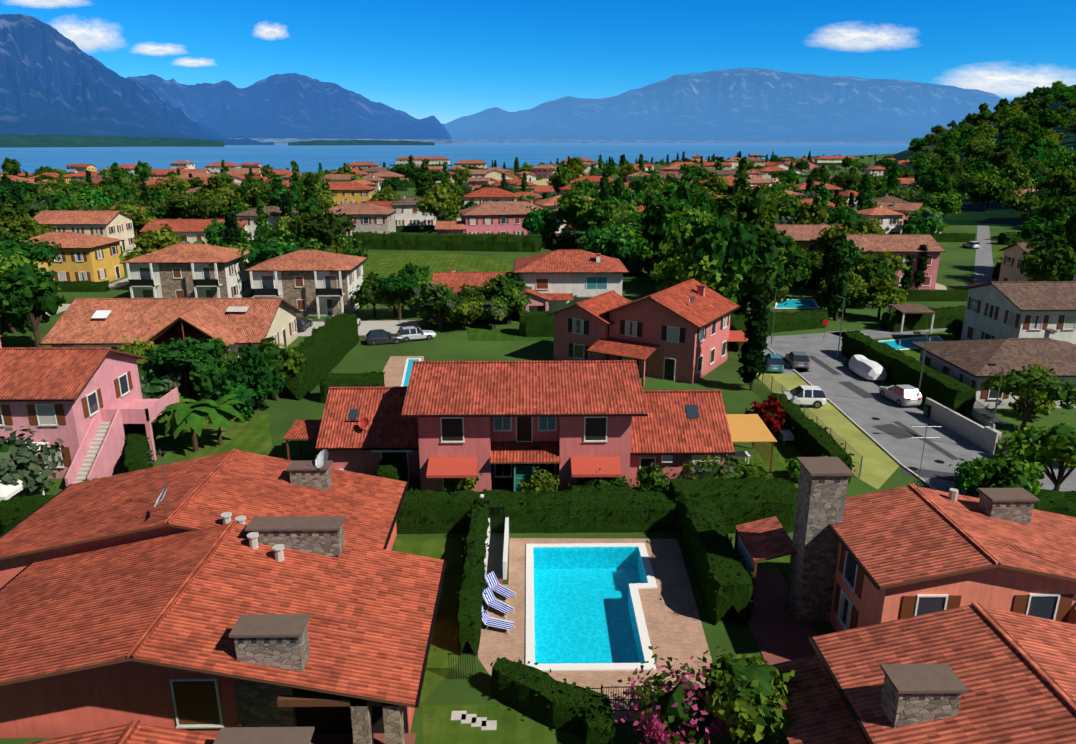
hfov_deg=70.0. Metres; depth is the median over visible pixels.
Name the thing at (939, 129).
hill tree
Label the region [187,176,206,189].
tree
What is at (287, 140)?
shore
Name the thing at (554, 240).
yard hedge
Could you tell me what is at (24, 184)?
tree
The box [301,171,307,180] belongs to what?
tree
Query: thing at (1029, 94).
hill tree
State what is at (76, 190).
tree
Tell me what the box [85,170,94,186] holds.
tree
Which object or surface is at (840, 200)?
tree
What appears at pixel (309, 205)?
tree
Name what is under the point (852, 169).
tree
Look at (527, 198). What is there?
tree
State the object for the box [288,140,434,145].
island hill
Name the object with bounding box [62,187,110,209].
tree
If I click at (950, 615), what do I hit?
orange house
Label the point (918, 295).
yard hedge
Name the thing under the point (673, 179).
tree
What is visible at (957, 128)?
hill tree
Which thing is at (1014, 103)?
hill tree
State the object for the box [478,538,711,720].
pool deck paving
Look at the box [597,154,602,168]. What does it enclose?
tree
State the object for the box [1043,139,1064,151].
hill tree
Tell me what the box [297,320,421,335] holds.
gravel parking
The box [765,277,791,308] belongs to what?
tree
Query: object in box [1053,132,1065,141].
hill tree
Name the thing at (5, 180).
tree
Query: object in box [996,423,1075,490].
tree
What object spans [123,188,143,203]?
tree
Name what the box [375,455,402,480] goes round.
bush
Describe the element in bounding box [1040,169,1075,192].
tree
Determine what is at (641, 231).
tree
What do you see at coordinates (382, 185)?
tree
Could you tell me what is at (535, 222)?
tree
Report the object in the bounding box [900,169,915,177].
tree
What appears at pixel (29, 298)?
tree
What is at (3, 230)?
tree
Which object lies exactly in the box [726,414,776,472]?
pergola canopy
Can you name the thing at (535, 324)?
villa hedge
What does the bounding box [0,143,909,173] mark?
lake water
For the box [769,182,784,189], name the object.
tree
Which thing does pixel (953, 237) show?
yard hedge
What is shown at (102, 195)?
tree
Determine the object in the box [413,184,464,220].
tree
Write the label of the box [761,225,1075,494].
road asphalt
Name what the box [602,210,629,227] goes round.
tree
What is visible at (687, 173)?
tree
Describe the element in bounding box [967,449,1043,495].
tree
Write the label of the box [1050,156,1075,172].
hill tree
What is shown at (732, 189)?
tree
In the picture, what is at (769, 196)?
tree
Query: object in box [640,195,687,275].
tree
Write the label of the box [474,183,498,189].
tree
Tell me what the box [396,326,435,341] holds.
silver car
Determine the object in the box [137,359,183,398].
bush
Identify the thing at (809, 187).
tree
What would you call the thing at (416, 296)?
tree
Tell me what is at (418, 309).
tree
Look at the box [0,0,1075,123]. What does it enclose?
sky
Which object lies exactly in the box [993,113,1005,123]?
hill tree
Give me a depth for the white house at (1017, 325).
76.88 m
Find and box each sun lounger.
[482,586,514,618]
[482,605,514,633]
[484,571,516,601]
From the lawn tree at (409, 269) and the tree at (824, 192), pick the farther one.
the tree at (824, 192)
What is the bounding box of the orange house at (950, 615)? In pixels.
[734,424,1075,743]
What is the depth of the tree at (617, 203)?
202.67 m
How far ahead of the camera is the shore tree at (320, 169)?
422.66 m
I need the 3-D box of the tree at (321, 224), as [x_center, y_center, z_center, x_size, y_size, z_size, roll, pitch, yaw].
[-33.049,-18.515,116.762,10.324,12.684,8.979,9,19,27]
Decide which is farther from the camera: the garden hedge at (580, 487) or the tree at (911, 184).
the tree at (911, 184)
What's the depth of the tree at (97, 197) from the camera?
212.20 m
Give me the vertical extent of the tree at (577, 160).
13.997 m
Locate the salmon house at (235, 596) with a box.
[0,449,445,743]
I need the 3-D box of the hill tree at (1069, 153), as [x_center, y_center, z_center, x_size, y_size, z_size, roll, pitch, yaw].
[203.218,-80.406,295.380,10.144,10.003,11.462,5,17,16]
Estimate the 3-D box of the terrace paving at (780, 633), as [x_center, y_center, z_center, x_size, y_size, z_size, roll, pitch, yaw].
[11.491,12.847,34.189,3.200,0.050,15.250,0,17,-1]
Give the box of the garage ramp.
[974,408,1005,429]
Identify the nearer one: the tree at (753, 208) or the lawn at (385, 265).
the tree at (753, 208)
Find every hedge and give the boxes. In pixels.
[0,492,54,535]
[54,280,109,291]
[121,398,154,472]
[165,361,313,397]
[243,240,259,247]
[272,313,358,399]
[318,370,385,403]
[340,235,353,244]
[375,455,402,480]
[394,186,406,190]
[396,225,436,231]
[396,487,675,533]
[407,183,459,187]
[454,504,490,655]
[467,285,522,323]
[508,187,534,192]
[517,310,558,336]
[541,236,573,247]
[551,233,556,249]
[567,482,632,491]
[664,474,797,533]
[681,495,755,625]
[728,312,747,351]
[738,308,827,333]
[767,391,855,481]
[786,275,822,284]
[817,163,841,164]
[841,331,976,414]
[850,289,968,301]
[880,305,965,331]
[891,232,975,241]
[992,262,1000,277]
[997,232,1028,244]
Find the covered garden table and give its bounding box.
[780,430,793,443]
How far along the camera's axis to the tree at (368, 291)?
98.56 m
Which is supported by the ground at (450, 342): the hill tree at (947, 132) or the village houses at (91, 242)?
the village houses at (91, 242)
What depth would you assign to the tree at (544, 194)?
235.30 m
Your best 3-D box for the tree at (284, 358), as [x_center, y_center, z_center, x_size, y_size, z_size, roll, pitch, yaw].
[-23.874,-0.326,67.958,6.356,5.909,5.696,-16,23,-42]
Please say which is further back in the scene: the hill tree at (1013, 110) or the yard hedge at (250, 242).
the hill tree at (1013, 110)
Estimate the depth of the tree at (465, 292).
95.45 m
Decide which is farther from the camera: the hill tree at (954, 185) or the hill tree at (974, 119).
the hill tree at (974, 119)
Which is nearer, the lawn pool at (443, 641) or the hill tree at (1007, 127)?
the lawn pool at (443, 641)
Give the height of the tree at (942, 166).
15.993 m
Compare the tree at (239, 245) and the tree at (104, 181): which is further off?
the tree at (104, 181)
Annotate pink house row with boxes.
[283,360,734,492]
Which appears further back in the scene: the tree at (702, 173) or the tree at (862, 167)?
the tree at (862, 167)
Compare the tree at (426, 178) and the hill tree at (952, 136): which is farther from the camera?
the hill tree at (952, 136)
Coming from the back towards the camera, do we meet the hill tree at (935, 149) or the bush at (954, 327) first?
the hill tree at (935, 149)
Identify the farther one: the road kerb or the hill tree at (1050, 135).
the hill tree at (1050, 135)
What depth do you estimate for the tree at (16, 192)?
174.12 m
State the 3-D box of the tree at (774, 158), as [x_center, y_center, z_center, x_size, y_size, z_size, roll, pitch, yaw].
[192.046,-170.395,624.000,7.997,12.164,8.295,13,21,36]
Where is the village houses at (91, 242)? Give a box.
[0,154,1064,289]
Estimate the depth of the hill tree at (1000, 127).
516.91 m
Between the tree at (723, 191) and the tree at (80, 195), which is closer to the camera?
the tree at (80, 195)
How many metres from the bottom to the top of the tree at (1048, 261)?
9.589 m
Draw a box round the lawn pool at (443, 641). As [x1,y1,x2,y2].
[395,538,461,702]
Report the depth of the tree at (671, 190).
193.26 m
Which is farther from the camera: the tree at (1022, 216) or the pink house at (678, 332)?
the tree at (1022, 216)
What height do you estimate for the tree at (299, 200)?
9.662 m
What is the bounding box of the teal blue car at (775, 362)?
[762,354,783,371]
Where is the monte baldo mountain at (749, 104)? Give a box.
[444,68,1011,140]
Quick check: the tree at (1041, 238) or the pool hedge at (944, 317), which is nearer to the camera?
the pool hedge at (944, 317)
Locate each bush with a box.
[142,376,166,398]
[213,380,269,419]
[443,474,482,492]
[519,467,560,492]
[571,469,631,488]
[613,646,736,743]
[632,459,669,492]
[670,454,742,479]
[727,460,770,478]
[745,395,787,432]
[784,457,799,481]
[945,319,962,338]
[949,453,988,491]
[1008,395,1058,417]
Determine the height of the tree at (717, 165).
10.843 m
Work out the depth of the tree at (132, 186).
242.81 m
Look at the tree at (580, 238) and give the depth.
156.61 m
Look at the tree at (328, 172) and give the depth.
359.90 m
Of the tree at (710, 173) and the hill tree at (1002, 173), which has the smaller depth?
the hill tree at (1002, 173)
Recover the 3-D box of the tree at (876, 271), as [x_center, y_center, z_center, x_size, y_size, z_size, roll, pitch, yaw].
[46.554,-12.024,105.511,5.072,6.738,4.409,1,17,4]
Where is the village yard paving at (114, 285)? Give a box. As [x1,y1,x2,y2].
[46,168,957,315]
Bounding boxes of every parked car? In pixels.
[296,317,312,331]
[785,351,809,368]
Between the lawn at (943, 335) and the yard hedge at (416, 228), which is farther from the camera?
the yard hedge at (416, 228)
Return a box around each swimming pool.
[401,358,420,385]
[526,543,657,670]
[773,299,818,308]
[878,335,943,349]
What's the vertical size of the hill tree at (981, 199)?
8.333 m
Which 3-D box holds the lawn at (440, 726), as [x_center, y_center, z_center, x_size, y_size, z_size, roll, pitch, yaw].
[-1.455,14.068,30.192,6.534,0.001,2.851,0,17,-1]
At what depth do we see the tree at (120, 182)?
234.81 m
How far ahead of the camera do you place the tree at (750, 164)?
497.55 m
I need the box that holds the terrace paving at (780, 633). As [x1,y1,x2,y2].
[748,569,817,664]
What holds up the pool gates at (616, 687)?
on the pool deck paving at (672, 619)
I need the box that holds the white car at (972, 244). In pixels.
[962,241,979,248]
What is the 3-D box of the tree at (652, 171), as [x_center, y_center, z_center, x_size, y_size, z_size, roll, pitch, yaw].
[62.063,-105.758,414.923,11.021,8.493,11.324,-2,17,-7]
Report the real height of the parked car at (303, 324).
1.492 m
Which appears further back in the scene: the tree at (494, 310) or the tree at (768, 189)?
the tree at (768, 189)
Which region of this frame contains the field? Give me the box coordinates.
[531,179,548,184]
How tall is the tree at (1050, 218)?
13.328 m
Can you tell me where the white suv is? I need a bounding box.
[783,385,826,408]
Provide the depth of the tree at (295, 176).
230.98 m
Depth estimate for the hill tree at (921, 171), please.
323.38 m
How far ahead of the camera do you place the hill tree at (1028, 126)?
386.23 m
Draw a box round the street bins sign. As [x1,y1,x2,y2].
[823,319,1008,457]
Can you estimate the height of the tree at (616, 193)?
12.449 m
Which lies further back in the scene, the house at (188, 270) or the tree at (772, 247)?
the house at (188, 270)
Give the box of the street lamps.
[766,285,1003,428]
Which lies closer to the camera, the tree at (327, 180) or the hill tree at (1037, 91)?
the tree at (327, 180)
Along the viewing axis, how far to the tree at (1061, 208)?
128.89 m
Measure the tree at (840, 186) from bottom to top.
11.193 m
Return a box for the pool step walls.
[480,494,508,589]
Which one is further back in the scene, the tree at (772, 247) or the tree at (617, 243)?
the tree at (617, 243)
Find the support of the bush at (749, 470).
on the ground at (450, 342)
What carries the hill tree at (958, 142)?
on the hillside
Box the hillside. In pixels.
[887,85,1075,227]
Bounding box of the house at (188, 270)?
[120,243,251,297]
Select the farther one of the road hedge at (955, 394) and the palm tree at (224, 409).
the road hedge at (955, 394)
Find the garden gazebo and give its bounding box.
[0,471,44,500]
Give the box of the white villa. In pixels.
[432,249,629,322]
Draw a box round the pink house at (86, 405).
[0,335,183,486]
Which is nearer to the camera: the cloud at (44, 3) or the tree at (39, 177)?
the tree at (39, 177)
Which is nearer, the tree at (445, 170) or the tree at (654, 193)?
the tree at (654, 193)
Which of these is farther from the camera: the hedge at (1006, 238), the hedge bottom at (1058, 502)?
the hedge at (1006, 238)
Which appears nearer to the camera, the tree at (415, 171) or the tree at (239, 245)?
the tree at (239, 245)
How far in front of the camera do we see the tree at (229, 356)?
67.19 m
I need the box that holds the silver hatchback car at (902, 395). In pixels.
[879,384,921,405]
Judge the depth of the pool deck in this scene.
77.91 m
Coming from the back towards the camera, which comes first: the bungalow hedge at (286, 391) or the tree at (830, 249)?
the tree at (830, 249)
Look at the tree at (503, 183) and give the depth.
311.06 m
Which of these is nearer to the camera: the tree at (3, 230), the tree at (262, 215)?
the tree at (3, 230)
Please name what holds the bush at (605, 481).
on the ground at (450, 342)
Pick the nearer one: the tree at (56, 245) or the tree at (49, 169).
the tree at (56, 245)
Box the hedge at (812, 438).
[767,391,855,481]
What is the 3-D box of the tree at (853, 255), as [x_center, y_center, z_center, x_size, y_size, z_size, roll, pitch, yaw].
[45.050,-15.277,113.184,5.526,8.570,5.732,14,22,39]
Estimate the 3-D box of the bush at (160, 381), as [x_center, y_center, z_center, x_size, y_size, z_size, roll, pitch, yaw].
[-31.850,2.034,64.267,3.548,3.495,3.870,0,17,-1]
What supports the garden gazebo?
on the ground at (450, 342)
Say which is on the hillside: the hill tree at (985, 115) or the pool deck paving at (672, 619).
the hill tree at (985, 115)
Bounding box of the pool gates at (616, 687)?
[447,653,673,710]
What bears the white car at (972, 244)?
on the ground at (450, 342)
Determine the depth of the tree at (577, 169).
376.07 m
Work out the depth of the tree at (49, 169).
377.42 m
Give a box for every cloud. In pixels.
[11,0,80,7]
[55,24,115,50]
[135,45,180,54]
[176,59,210,66]
[256,25,284,38]
[818,28,907,49]
[947,70,1075,96]
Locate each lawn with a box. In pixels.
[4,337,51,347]
[151,413,272,459]
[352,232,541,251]
[363,253,513,282]
[422,704,580,743]
[466,328,553,340]
[731,539,829,645]
[739,432,797,488]
[875,331,957,355]
[995,248,1003,262]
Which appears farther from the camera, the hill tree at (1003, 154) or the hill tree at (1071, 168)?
the hill tree at (1003, 154)
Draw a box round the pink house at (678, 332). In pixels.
[545,279,740,386]
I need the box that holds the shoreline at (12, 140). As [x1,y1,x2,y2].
[0,134,223,147]
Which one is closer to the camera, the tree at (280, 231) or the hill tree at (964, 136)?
the tree at (280, 231)
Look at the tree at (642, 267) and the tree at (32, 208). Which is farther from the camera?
the tree at (32, 208)
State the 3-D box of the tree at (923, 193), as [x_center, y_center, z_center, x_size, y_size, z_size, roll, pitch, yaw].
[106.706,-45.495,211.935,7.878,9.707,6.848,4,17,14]
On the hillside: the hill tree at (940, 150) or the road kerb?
the hill tree at (940, 150)
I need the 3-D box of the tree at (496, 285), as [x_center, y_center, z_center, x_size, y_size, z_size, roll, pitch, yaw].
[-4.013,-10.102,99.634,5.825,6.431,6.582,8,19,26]
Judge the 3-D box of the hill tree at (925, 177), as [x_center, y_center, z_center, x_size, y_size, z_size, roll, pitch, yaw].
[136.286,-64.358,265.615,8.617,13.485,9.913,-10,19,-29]
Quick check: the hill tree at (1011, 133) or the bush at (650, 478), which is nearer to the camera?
the bush at (650, 478)
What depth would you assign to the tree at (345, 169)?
364.55 m
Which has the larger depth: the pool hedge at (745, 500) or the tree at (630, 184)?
the tree at (630, 184)
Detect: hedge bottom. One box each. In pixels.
[490,656,619,743]
[965,485,1075,516]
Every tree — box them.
[0,177,11,206]
[0,179,38,192]
[0,184,27,207]
[0,194,47,219]
[0,211,40,240]
[0,227,14,240]
[0,233,60,264]
[0,248,60,332]
[0,262,66,346]
[0,303,9,347]
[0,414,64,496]
[1,157,24,176]
[9,186,25,217]
[9,235,61,265]
[24,182,51,202]
[26,224,56,237]
[34,170,48,175]
[35,166,53,171]
[35,175,59,181]
[36,177,76,193]
[39,187,64,198]
[41,196,48,206]
[48,195,73,209]
[51,167,67,174]
[51,189,64,198]
[58,170,65,181]
[58,182,94,192]
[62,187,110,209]
[65,184,82,196]
[68,202,96,209]
[80,181,101,190]
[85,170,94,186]
[85,184,110,196]
[85,187,112,206]
[93,167,135,182]
[94,175,112,186]
[103,185,125,204]
[108,162,123,184]
[108,177,133,187]
[110,202,156,230]
[112,196,144,206]
[114,172,126,192]
[118,336,163,368]
[119,225,182,265]
[122,181,140,195]
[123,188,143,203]
[130,201,142,238]
[134,160,154,181]
[135,183,155,188]
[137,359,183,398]
[139,182,149,206]
[139,188,173,211]
[142,206,171,218]
[142,361,192,384]
[143,335,227,402]
[146,196,187,218]
[147,187,223,218]
[148,178,167,197]
[155,392,195,436]
[157,399,219,451]
[158,175,190,196]
[160,223,186,242]
[176,185,190,218]
[177,184,209,198]
[184,240,204,243]
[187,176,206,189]
[189,351,227,400]
[195,214,212,218]
[199,394,245,444]
[202,219,227,244]
[205,172,239,194]
[206,185,250,218]
[208,338,239,364]
[210,225,251,246]
[213,241,232,247]
[220,342,286,409]
[221,159,225,171]
[222,212,244,246]
[223,201,252,218]
[230,241,257,263]
[234,176,298,198]
[236,173,265,207]
[238,229,329,275]
[246,181,271,207]
[247,337,305,400]
[253,188,289,202]
[253,199,269,229]
[253,220,277,242]
[259,166,275,178]
[261,216,306,242]
[263,202,295,209]
[267,174,285,207]
[276,214,294,225]
[278,193,293,217]
[281,208,359,241]
[287,233,342,253]
[289,160,304,201]
[289,212,311,217]
[290,181,298,207]
[296,194,322,215]
[297,197,302,209]
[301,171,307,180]
[302,174,320,204]
[303,182,336,207]
[308,235,371,265]
[313,179,329,191]
[314,177,338,182]
[318,163,322,173]
[318,169,335,179]
[334,163,359,174]
[345,174,362,181]
[349,270,396,316]
[368,191,394,200]
[369,289,409,314]
[374,273,422,320]
[376,185,400,200]
[380,179,393,190]
[384,176,408,191]
[389,162,414,176]
[398,262,430,280]
[403,268,428,314]
[404,279,442,306]
[408,155,415,182]
[408,166,430,192]
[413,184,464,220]
[414,299,443,325]
[417,169,447,184]
[417,283,458,331]
[418,158,432,197]
[432,183,461,218]
[434,209,459,220]
[434,296,483,329]
[438,178,463,196]
[442,162,449,181]
[450,167,471,184]
[455,283,484,324]
[456,184,467,195]
[457,197,463,204]
[459,199,477,216]
[464,184,471,191]
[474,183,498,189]
[480,270,531,317]
[480,298,507,327]
[488,285,531,323]
[496,180,517,191]
[500,173,507,190]
[515,156,519,172]
[516,194,536,203]
[517,162,533,172]
[520,172,527,191]
[521,205,560,236]
[540,191,555,197]
[541,192,546,199]
[548,184,588,241]
[549,165,575,194]
[558,225,578,248]
[566,156,570,168]
[568,155,587,169]
[569,226,591,243]
[570,178,598,198]
[570,219,588,231]
[571,163,587,177]
[571,199,594,224]
[577,234,599,252]
[578,181,600,189]
[583,216,655,278]
[586,198,616,228]
[588,164,593,175]
[588,168,601,175]
[588,205,636,230]
[596,170,612,200]
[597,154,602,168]
[599,250,628,263]
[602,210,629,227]
[604,164,617,177]
[605,195,621,208]
[609,179,630,196]
[610,209,664,273]
[611,178,623,200]
[612,213,646,263]
[615,166,625,174]
[615,211,644,263]
[617,210,640,259]
[618,200,641,213]
[619,190,644,204]
[621,163,638,177]
[628,180,642,190]
[629,255,654,270]
[631,170,665,191]
[634,185,667,205]
[636,181,640,193]
[637,154,644,170]
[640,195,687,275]
[641,180,665,195]
[642,197,654,212]
[643,168,660,174]
[648,185,674,194]
[650,172,656,186]
[651,240,689,278]
[654,202,712,265]
[654,246,742,290]
[657,185,676,201]
[663,182,678,189]
[664,208,715,256]
[665,174,681,186]
[673,163,695,196]
[675,187,717,217]
[677,164,699,173]
[678,199,702,214]
[688,234,694,249]
[690,213,761,303]
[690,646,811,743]
[692,172,701,182]
[692,189,719,199]
[693,183,713,195]
[696,167,708,180]
[699,174,729,194]
[707,171,718,177]
[708,193,725,209]
[713,161,722,169]
[714,193,737,224]
[718,185,736,194]
[718,186,778,238]
[728,186,736,195]
[732,156,750,193]
[736,294,770,390]
[739,159,755,170]
[739,247,813,299]
[740,276,792,314]
[742,180,787,198]
[744,224,800,301]
[745,188,780,203]
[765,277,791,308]
[769,155,778,161]
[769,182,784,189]
[770,170,781,182]
[770,186,777,193]
[772,181,800,189]
[773,193,801,222]
[774,216,796,223]
[779,169,800,184]
[779,192,802,200]
[789,199,828,223]
[789,243,804,253]
[793,191,818,199]
[795,158,810,169]
[797,248,823,286]
[804,175,815,193]
[806,165,830,183]
[807,251,823,274]
[812,193,821,202]
[813,182,832,196]
[816,215,883,249]
[816,241,836,300]
[816,272,864,297]
[819,188,828,207]
[822,232,853,320]
[822,268,865,312]
[826,202,870,223]
[826,204,848,211]
[828,164,840,173]
[828,171,860,190]
[829,195,848,206]
[833,189,838,196]
[834,239,861,264]
[837,171,856,187]
[841,156,851,171]
[842,183,857,190]
[847,192,854,208]
[848,166,857,173]
[849,247,909,303]
[851,158,862,168]
[853,173,882,191]
[854,173,871,210]
[854,275,908,319]
[857,162,869,173]
[862,198,885,209]
[862,261,896,308]
[869,173,886,187]
[869,183,887,196]
[875,157,898,171]
[875,185,905,197]
[879,173,901,187]
[883,168,900,175]
[886,163,899,190]
[888,166,902,171]
[896,186,920,198]
[897,181,922,190]
[897,188,921,201]
[899,254,914,289]
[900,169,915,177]
[900,205,947,233]
[900,214,944,236]
[901,166,913,176]
[907,144,922,151]
[908,151,921,159]
[910,137,922,144]
[911,189,938,201]
[912,155,933,170]
[912,191,962,216]
[913,244,929,288]
[914,152,940,164]
[914,165,927,181]
[915,139,928,148]
[918,166,948,188]
[920,189,968,205]
[921,146,932,153]
[922,171,953,195]
[925,134,941,145]
[930,124,938,133]
[930,144,944,154]
[933,160,964,175]
[934,125,945,135]
[935,138,955,155]
[939,135,959,142]
[939,161,945,172]
[940,141,960,160]
[941,151,960,165]
[942,127,959,135]
[944,131,957,142]
[947,120,956,127]
[947,178,958,190]
[949,167,980,191]
[951,175,971,189]
[953,125,961,135]
[955,137,967,155]
[956,169,1023,209]
[958,133,971,152]
[958,139,972,152]
[960,123,971,128]
[960,141,986,157]
[961,128,974,138]
[963,155,992,173]
[964,137,980,146]
[965,113,971,123]
[965,191,1001,207]
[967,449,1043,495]
[968,113,980,126]
[969,144,998,164]
[972,122,998,139]
[972,130,986,138]
[972,166,1001,178]
[977,135,986,141]
[979,103,988,112]
[979,109,993,121]
[979,138,995,147]
[981,363,1075,430]
[990,145,1015,170]
[992,107,1003,118]
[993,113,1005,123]
[993,138,1022,158]
[994,123,1004,134]
[995,156,1052,175]
[996,108,1012,116]
[996,118,1008,124]
[996,168,1006,204]
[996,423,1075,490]
[997,98,1008,108]
[997,163,1030,191]
[997,192,1046,220]
[998,127,1021,144]
[1003,123,1012,130]
[1005,101,1022,109]
[1006,115,1031,127]
[1008,105,1020,114]
[1008,231,1054,245]
[1010,116,1031,134]
[1012,110,1027,117]
[1016,100,1024,105]
[1016,132,1039,144]
[1017,179,1037,189]
[1017,212,1069,245]
[1018,135,1048,153]
[1019,236,1075,280]
[1020,202,1038,220]
[1021,135,1045,150]
[1021,144,1048,162]
[1022,100,1030,115]
[1022,122,1040,133]
[1022,201,1049,221]
[1023,91,1035,100]
[1023,188,1051,198]
[1025,124,1046,139]
[1026,100,1038,110]
[1026,172,1046,183]
[1027,196,1075,237]
[1028,111,1040,121]
[1030,105,1043,113]
[1030,180,1044,189]
[1031,87,1042,98]
[1031,116,1039,126]
[1032,194,1075,221]
[1037,108,1054,120]
[1037,116,1057,128]
[1038,97,1054,109]
[1038,109,1060,125]
[1040,86,1047,97]
[1040,94,1055,101]
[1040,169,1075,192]
[1041,187,1060,202]
[1043,128,1059,143]
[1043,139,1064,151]
[1044,88,1053,96]
[1044,151,1065,175]
[1046,186,1075,201]
[1047,161,1075,181]
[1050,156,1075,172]
[1051,81,1065,88]
[1051,145,1074,161]
[1053,85,1072,92]
[1053,110,1075,131]
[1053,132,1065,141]
[1054,92,1075,103]
[1054,105,1067,117]
[1056,182,1071,202]
[1056,183,1075,199]
[1056,260,1075,280]
[1060,211,1075,254]
[1063,99,1075,108]
[1065,150,1075,156]
[1067,121,1075,135]
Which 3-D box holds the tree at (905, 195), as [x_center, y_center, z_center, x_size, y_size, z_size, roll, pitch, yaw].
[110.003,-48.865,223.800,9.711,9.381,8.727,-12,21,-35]
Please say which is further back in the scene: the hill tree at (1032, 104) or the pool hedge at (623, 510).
the hill tree at (1032, 104)
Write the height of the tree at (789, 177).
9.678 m
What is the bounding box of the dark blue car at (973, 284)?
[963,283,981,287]
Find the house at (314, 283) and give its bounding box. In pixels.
[243,250,367,318]
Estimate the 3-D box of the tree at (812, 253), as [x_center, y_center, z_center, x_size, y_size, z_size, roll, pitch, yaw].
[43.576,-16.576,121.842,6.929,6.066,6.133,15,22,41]
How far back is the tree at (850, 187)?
279.94 m
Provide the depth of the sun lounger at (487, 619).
36.41 m
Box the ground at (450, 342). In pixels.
[0,154,1075,743]
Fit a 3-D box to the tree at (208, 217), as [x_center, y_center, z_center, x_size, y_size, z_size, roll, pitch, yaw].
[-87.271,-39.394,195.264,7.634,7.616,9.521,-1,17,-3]
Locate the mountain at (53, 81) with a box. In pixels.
[0,14,273,144]
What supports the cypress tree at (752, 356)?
on the ground at (450, 342)
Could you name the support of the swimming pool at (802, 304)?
on the ground at (450, 342)
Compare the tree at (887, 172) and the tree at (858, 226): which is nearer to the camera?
the tree at (858, 226)
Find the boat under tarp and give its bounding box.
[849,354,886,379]
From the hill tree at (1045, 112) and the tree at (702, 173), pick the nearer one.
the tree at (702, 173)
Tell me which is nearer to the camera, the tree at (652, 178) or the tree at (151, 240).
the tree at (151, 240)
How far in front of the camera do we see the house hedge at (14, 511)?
44.70 m
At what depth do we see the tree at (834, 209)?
180.68 m
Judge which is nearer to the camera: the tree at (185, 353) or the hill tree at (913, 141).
the tree at (185, 353)
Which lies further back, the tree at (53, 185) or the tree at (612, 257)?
the tree at (53, 185)
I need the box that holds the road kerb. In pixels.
[767,347,937,489]
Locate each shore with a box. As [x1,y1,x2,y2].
[229,138,452,143]
[453,139,910,143]
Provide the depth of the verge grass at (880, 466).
60.02 m
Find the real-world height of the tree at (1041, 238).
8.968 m
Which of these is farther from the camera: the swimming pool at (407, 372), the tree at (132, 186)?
the tree at (132, 186)
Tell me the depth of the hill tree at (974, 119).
707.68 m
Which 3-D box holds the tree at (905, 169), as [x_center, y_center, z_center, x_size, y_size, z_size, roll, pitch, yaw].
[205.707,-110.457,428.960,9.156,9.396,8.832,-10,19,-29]
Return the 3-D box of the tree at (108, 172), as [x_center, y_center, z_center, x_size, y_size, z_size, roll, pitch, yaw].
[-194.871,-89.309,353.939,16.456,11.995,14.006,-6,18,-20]
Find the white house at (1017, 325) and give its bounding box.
[888,275,1075,407]
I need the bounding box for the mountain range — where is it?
[127,73,451,138]
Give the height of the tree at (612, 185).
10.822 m
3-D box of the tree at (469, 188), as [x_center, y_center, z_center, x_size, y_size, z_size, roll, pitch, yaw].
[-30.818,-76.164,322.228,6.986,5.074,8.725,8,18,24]
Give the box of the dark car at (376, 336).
[365,329,403,345]
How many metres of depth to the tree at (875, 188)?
281.38 m
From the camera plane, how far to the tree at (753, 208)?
105.54 m
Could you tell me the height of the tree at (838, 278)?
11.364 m
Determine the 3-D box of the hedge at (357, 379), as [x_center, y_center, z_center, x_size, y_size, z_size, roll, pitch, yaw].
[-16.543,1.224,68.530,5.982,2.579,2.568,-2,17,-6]
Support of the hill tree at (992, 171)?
on the hillside
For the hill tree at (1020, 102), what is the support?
on the hillside
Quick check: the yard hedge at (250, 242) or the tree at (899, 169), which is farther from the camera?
the tree at (899, 169)
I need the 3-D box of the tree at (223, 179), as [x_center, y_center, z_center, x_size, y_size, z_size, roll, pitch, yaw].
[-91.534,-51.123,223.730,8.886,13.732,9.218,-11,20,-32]
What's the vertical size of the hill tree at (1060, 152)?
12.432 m
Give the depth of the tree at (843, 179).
257.35 m
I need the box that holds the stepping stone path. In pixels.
[451,711,496,729]
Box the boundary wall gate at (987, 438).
[925,398,1055,460]
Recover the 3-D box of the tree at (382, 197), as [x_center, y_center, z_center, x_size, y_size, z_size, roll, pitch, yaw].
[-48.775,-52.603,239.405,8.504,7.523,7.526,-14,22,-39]
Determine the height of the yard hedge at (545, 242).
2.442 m
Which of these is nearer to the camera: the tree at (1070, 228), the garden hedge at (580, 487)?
the garden hedge at (580, 487)
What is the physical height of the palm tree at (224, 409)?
3.741 m
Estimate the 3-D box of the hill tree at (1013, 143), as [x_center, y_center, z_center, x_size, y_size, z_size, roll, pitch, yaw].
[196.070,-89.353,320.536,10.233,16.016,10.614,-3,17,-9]
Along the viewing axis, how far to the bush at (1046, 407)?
63.31 m
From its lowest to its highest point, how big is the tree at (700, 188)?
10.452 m
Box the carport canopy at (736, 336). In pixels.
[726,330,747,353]
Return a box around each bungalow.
[39,298,302,357]
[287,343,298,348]
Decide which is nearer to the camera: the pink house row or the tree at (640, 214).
the pink house row
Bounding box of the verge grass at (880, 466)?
[757,371,899,488]

